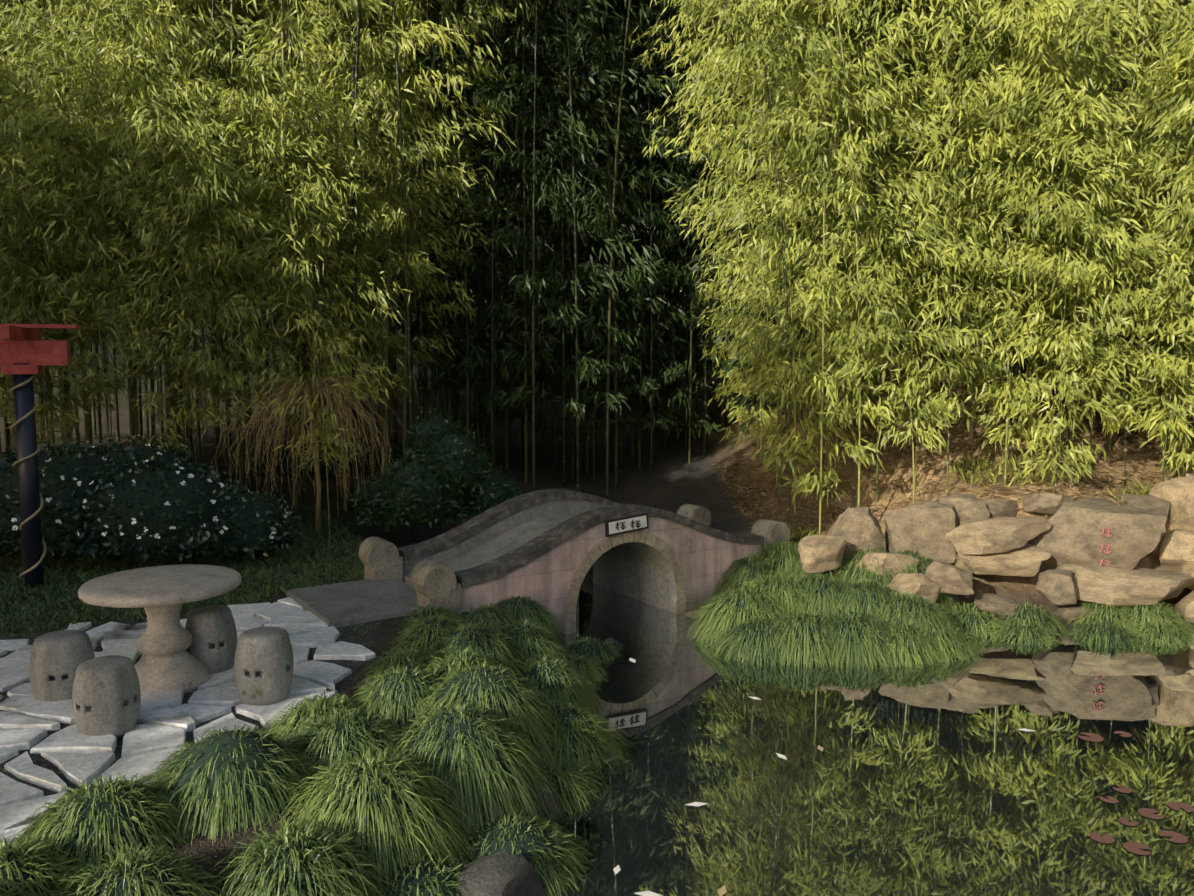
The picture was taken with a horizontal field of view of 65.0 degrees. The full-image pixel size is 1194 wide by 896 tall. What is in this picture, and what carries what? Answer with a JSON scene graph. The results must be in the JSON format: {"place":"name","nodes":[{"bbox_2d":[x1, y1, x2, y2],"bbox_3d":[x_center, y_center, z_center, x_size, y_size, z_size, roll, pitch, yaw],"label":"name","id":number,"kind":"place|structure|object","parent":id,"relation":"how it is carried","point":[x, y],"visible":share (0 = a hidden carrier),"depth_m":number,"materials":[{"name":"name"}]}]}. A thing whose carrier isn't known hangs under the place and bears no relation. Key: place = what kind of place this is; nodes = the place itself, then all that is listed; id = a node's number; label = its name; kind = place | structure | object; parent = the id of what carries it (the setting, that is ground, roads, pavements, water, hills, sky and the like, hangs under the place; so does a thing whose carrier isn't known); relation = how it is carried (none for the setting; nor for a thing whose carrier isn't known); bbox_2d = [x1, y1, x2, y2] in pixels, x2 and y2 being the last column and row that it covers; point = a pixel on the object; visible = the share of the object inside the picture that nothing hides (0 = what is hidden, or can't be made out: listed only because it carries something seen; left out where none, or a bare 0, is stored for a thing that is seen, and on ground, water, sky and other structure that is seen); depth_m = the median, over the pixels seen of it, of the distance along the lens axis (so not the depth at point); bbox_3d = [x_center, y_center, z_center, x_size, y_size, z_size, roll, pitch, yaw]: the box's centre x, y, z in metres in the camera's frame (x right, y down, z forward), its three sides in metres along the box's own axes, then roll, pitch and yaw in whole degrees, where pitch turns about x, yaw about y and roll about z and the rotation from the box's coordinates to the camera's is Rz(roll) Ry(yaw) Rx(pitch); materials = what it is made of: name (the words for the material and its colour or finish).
{"place":"outdoors","nodes":[
{"label":"outdoors","id":0,"kind":"place"},
{"bbox_2d":[0,595,634,895],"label":"mondo grass","id":1,"kind":"structure","parent":0,"point":[437,795],"depth_m":4.75,"materials":[{"name":"green plant"}]},
{"bbox_2d":[0,0,1193,895],"bbox_3d":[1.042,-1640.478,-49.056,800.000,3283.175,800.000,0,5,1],"label":"ground","id":2,"kind":"structure","parent":0,"point":[675,480],"depth_m":13.05,"materials":[{"name":"brown soil"}]},
{"bbox_2d":[0,505,365,636],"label":"grass lawn","id":3,"kind":"structure","parent":2,"relation":"on","point":[330,554],"depth_m":9.90,"materials":[{"name":"green plant"}]},
{"bbox_2d":[13,363,43,588],"bbox_3d":[-5.568,0.284,9.179,0.170,2.220,0.170,0,5,1],"label":"pergola post","id":4,"kind":"object","parent":3,"relation":"on","point":[28,476],"visible":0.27,"depth_m":9.12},
{"bbox_2d":[10,374,46,582],"bbox_3d":[-6.350,0.229,8.877,1.907,2.371,0.250,-2,6,-21],"label":"wisteria stem","id":5,"kind":"object","parent":4,"relation":"attached to","point":[15,463],"visible":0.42,"depth_m":9.13,"materials":[{"name":"brown plant"}]},
{"bbox_2d":[0,324,80,373],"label":"pergola beams","id":6,"kind":"structure","parent":4,"relation":"on","point":[23,343],"depth_m":9.03,"materials":[{"name":"red wood"}]},
{"bbox_2d":[0,431,300,561],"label":"camellia bush","id":7,"kind":"object","parent":3,"relation":"on","point":[74,543],"depth_m":9.92,"materials":[{"name":"green plant"}]},
{"bbox_2d":[211,376,407,533],"bbox_3d":[-3.576,0.096,11.690,2.185,1.990,2.184,0,5,1],"label":"weeping tree","id":8,"kind":"object","parent":3,"relation":"on","point":[326,389],"depth_m":11.52,"materials":[{"name":"green plant"}]},
{"bbox_2d":[0,597,375,847],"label":"crazy paving flagstones","id":9,"kind":"object","parent":2,"relation":"on","point":[156,734],"visible":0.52,"depth_m":5.90,"materials":[{"name":"grey stone"}]},
{"bbox_2d":[29,630,94,701],"bbox_3d":[-3.507,1.449,6.153,0.382,0.448,0.382,-2,6,-22],"label":"drum stool","id":10,"kind":"object","parent":9,"relation":"on","point":[57,658],"visible":0.81,"depth_m":6.00,"materials":[{"name":"stone"}]},
{"bbox_2d":[72,655,140,737],"bbox_3d":[-2.945,1.499,5.632,0.366,0.442,0.366,2,6,16],"label":"drum stool","id":11,"kind":"object","parent":9,"relation":"on","point":[106,696],"visible":0.94,"depth_m":5.50,"materials":[{"name":"stone"}]},
{"bbox_2d":[78,564,241,693],"bbox_3d":[-2.990,1.270,6.478,1.020,0.745,1.020,0,5,1],"label":"stone table","id":12,"kind":"object","parent":9,"relation":"on","point":[161,595],"visible":0.96,"depth_m":6.34,"materials":[{"name":"grey stone"}]},
{"bbox_2d":[185,604,236,672],"bbox_3d":[-2.785,1.385,6.763,0.350,0.464,0.350,-5,6,-35],"label":"drum stool","id":13,"kind":"object","parent":9,"relation":"on","point":[211,629],"visible":0.75,"depth_m":6.63,"materials":[{"name":"stone"}]},
{"bbox_2d":[234,626,293,704],"bbox_3d":[-2.203,1.439,6.204,0.371,0.458,0.371,1,5,3],"label":"drum stool","id":14,"kind":"object","parent":9,"relation":"on","point":[263,666],"visible":1,"depth_m":6.07,"materials":[{"name":"stone"}]},
{"bbox_2d":[0,600,381,797],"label":"paving joint moss","id":15,"kind":"object","parent":2,"relation":"on","point":[354,629],"visible":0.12,"depth_m":7.00,"materials":[{"name":"green plant"}]},
{"bbox_2d":[0,0,484,543],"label":"bamboo stalks","id":16,"kind":"object","parent":2,"relation":"on","point":[136,428],"visible":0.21,"depth_m":13.54,"materials":[{"name":"plant"}]},
{"bbox_2d":[0,0,431,543],"bbox_3d":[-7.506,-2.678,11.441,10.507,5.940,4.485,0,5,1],"label":"young bamboo leaves","id":17,"kind":"object","parent":16,"relation":"attached to","point":[163,127],"visible":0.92,"depth_m":11.19,"materials":[{"name":"green plant"}]},
{"bbox_2d":[0,0,552,404],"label":"bamboo leaves","id":18,"kind":"object","parent":16,"relation":"attached to","point":[368,102],"visible":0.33,"depth_m":13.05,"materials":[{"name":"green plant"}]},
{"bbox_2d":[272,538,295,551],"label":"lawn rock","id":19,"kind":"object","parent":2,"relation":"on","point":[286,548],"visible":0.17,"depth_m":10.96,"materials":[{"name":"grey stone"}]},
{"bbox_2d":[286,578,421,627],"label":"stone slab","id":20,"kind":"structure","parent":2,"relation":"on","point":[339,605],"depth_m":8.45,"materials":[{"name":"grey stone"}]},
{"bbox_2d":[238,432,483,477],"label":"shrubs","id":21,"kind":"object","parent":2,"relation":"on","point":[365,466],"depth_m":15.61,"materials":[{"name":"green plant"}]},
{"bbox_2d":[349,408,521,527],"bbox_3d":[-2.016,0.240,11.624,2.156,1.481,1.360,0,5,1],"label":"evergreen shrub","id":22,"kind":"object","parent":2,"relation":"on","point":[463,509],"depth_m":11.39,"materials":[{"name":"green plant"}]},
{"bbox_2d":[456,851,545,895],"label":"bank rock","id":23,"kind":"object","parent":2,"relation":"on","point":[502,873],"visible":0.77,"depth_m":4.35,"materials":[{"name":"grey stone"}]},
{"bbox_2d":[499,775,563,818],"bbox_3d":[-0.393,2.155,5.468,0.479,0.562,0.438,2,6,0],"label":"bank rock","id":24,"kind":"object","parent":2,"relation":"on","point":[559,814],"visible":0.08,"depth_m":5.31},
{"bbox_2d":[358,489,789,634],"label":"stone arch bridge","id":25,"kind":"structure","parent":2,"relation":"on","point":[547,548],"depth_m":9.55,"materials":[{"name":"grey stone"}]},
{"bbox_2d":[0,0,1165,462],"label":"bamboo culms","id":26,"kind":"object","parent":2,"relation":"on","point":[544,416],"visible":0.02,"depth_m":22.79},
{"bbox_2d":[0,0,1188,355],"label":"bamboo leaves","id":27,"kind":"object","parent":26,"relation":"attached to","point":[458,202],"visible":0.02,"depth_m":21.57,"materials":[{"name":"green plant"}]},
{"bbox_2d":[603,637,622,649],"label":"bank rock","id":28,"kind":"object","parent":2,"relation":"on","point":[615,643],"visible":0.17,"depth_m":8.47,"materials":[{"name":"grey stone"}]},
{"bbox_2d":[431,0,884,494],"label":"bamboo stalks","id":29,"kind":"object","parent":2,"relation":"on","point":[523,434],"visible":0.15,"depth_m":15.70,"materials":[{"name":"plant"}]},
{"bbox_2d":[345,0,968,448],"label":"bamboo leaves","id":30,"kind":"object","parent":29,"relation":"attached to","point":[587,132],"visible":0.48,"depth_m":15.16,"materials":[{"name":"green plant"}]},
{"bbox_2d":[681,609,707,618],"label":"footing rock","id":31,"kind":"object","parent":2,"relation":"on","point":[689,613],"visible":0.04,"depth_m":9.58,"materials":[{"name":"grey stone"}]},
{"bbox_2d":[827,507,885,558],"bbox_3d":[2.764,0.917,10.009,0.559,0.613,0.461,0,10,-13],"label":"boulder","id":32,"kind":"object","parent":2,"relation":"on","point":[857,528],"visible":0.67,"depth_m":9.83,"materials":[{"name":"beige stone"}]},
{"bbox_2d":[856,551,919,579],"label":"boulder","id":33,"kind":"object","parent":2,"relation":"on","point":[895,561],"visible":0.65,"depth_m":9.48,"materials":[{"name":"beige stone"}]},
{"bbox_2d":[627,0,1193,534],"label":"bamboo stalks","id":34,"kind":"object","parent":2,"relation":"on","point":[857,236],"visible":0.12,"depth_m":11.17,"materials":[{"name":"green plant"}]},
{"bbox_2d":[886,573,940,602],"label":"boulder","id":35,"kind":"object","parent":2,"relation":"on","point":[924,586],"visible":0.62,"depth_m":9.13,"materials":[{"name":"beige stone"}]},
{"bbox_2d":[883,501,958,563],"bbox_3d":[3.462,0.902,10.000,0.786,0.705,0.467,-3,7,12],"label":"boulder","id":36,"kind":"object","parent":2,"relation":"on","point":[924,527],"visible":0.83,"depth_m":9.80,"materials":[{"name":"beige stone"}]},
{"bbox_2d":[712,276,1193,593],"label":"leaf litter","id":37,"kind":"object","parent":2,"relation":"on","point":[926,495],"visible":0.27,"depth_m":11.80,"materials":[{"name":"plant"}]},
{"bbox_2d":[781,445,1193,546],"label":"bank weeds","id":38,"kind":"object","parent":2,"relation":"on","point":[1141,490],"visible":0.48,"depth_m":10.95,"materials":[{"name":"green plant"}]},
{"bbox_2d":[980,498,1016,517],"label":"boulder","id":39,"kind":"object","parent":2,"relation":"on","point":[996,508],"visible":0.56,"depth_m":9.88,"materials":[{"name":"beige stone"}]},
{"bbox_2d":[955,543,1050,576],"bbox_3d":[4.184,1.158,9.682,0.940,0.312,0.573,0,6,5],"label":"boulder","id":40,"kind":"object","parent":2,"relation":"on","point":[1027,560],"visible":0.69,"depth_m":9.46,"materials":[{"name":"beige stone"}]},
{"bbox_2d":[945,516,1050,554],"bbox_3d":[4.155,0.892,9.706,0.981,0.363,0.578,-2,6,-22],"label":"boulder","id":41,"kind":"object","parent":40,"relation":"on","point":[995,535],"visible":0.98,"depth_m":9.52,"materials":[{"name":"beige stone"}]},
{"bbox_2d":[938,493,989,525],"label":"boulder","id":42,"kind":"object","parent":41,"relation":"on","point":[969,508],"visible":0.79,"depth_m":9.80,"materials":[{"name":"beige stone"}]},
{"bbox_2d":[974,593,1032,621],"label":"boulder","id":43,"kind":"object","parent":2,"relation":"on","point":[1003,606],"visible":0.6,"depth_m":9.15,"materials":[{"name":"beige stone"}]},
{"bbox_2d":[1022,493,1071,515],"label":"boulder","id":44,"kind":"object","parent":2,"relation":"on","point":[1045,503],"visible":0.81,"depth_m":9.87,"materials":[{"name":"beige stone"}]},
{"bbox_2d":[1050,605,1098,622],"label":"boulder","id":45,"kind":"object","parent":2,"relation":"on","point":[1068,613],"visible":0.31,"depth_m":9.15,"materials":[{"name":"beige stone"}]},
{"bbox_2d":[1061,497,1116,504],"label":"boulder","id":46,"kind":"object","parent":2,"relation":"on","point":[1095,501],"visible":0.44,"depth_m":9.91,"materials":[{"name":"beige stone"}]},
{"bbox_2d":[1027,503,1166,571],"bbox_3d":[5.115,0.981,9.749,1.315,0.802,0.753,3,3,5],"label":"boulder","id":47,"kind":"object","parent":2,"relation":"on","point":[1072,535],"visible":0.71,"depth_m":9.41,"materials":[{"name":"beige stone"}]},
{"bbox_2d":[1099,526,1111,566],"bbox_3d":[5.082,1.003,9.364,0.117,0.451,0.020,0,5,1],"label":"inscription","id":48,"kind":"object","parent":47,"relation":"attached to","point":[1107,547],"visible":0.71,"depth_m":9.36,"materials":[{"name":"red"}]},
{"bbox_2d":[1114,494,1170,526],"bbox_3d":[5.853,0.675,10.044,0.517,0.336,0.482,0,7,3],"label":"boulder","id":49,"kind":"object","parent":2,"relation":"on","point":[1153,504],"visible":0.46,"depth_m":9.93,"materials":[{"name":"beige stone"}]},
{"bbox_2d":[1149,475,1193,530],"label":"boulder","id":50,"kind":"object","parent":2,"relation":"on","point":[1178,493],"visible":0.6,"depth_m":9.88,"materials":[{"name":"beige stone"}]},
{"bbox_2d":[1159,529,1193,571],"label":"boulder","id":51,"kind":"object","parent":2,"relation":"on","point":[1176,551],"visible":0.67,"depth_m":9.59,"materials":[{"name":"beige stone"}]},
{"bbox_2d":[415,538,1193,895],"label":"pond water","id":52,"kind":"structure","parent":0,"point":[951,778],"depth_m":5.93,"materials":[{"name":"liquid"}]},
{"bbox_2d":[605,658,1193,895],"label":"floating leaves","id":53,"kind":"object","parent":52,"relation":"on","point":[1132,847],"visible":0.98,"depth_m":5.31,"materials":[{"name":"red"}]},
{"bbox_2d":[686,539,1193,670],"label":"grass bank","id":54,"kind":"structure","parent":0,"point":[845,578],"depth_m":8.68,"materials":[{"name":"green plant"}]},
{"bbox_2d":[798,535,846,572],"bbox_3d":[2.307,1.087,9.575,0.486,0.325,0.401,-3,10,12],"label":"boulder","id":55,"kind":"object","parent":54,"relation":"on","point":[820,553],"visible":1,"depth_m":9.48,"materials":[{"name":"beige stone"}]},
{"bbox_2d":[925,561,973,594],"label":"boulder","id":56,"kind":"object","parent":54,"relation":"on","point":[949,578],"visible":0.83,"depth_m":9.11,"materials":[{"name":"beige stone"}]},
{"bbox_2d":[1035,569,1077,604],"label":"boulder","id":57,"kind":"object","parent":54,"relation":"on","point":[1054,586],"visible":1,"depth_m":9.10,"materials":[{"name":"beige stone"}]},
{"bbox_2d":[1056,563,1193,605],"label":"boulder","id":58,"kind":"object","parent":54,"relation":"on","point":[1139,586],"visible":0.71,"depth_m":9.14,"materials":[{"name":"beige stone"}]},
{"bbox_2d":[1174,590,1193,622],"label":"boulder","id":59,"kind":"object","parent":54,"relation":"on","point":[1186,604],"visible":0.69,"depth_m":9.26,"materials":[{"name":"beige stone"}]},
{"bbox_2d":[1178,564,1193,590],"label":"boulder","id":60,"kind":"object","parent":54,"relation":"on","point":[1187,569],"visible":0.31,"depth_m":9.42,"materials":[{"name":"beige stone"}]}
]}

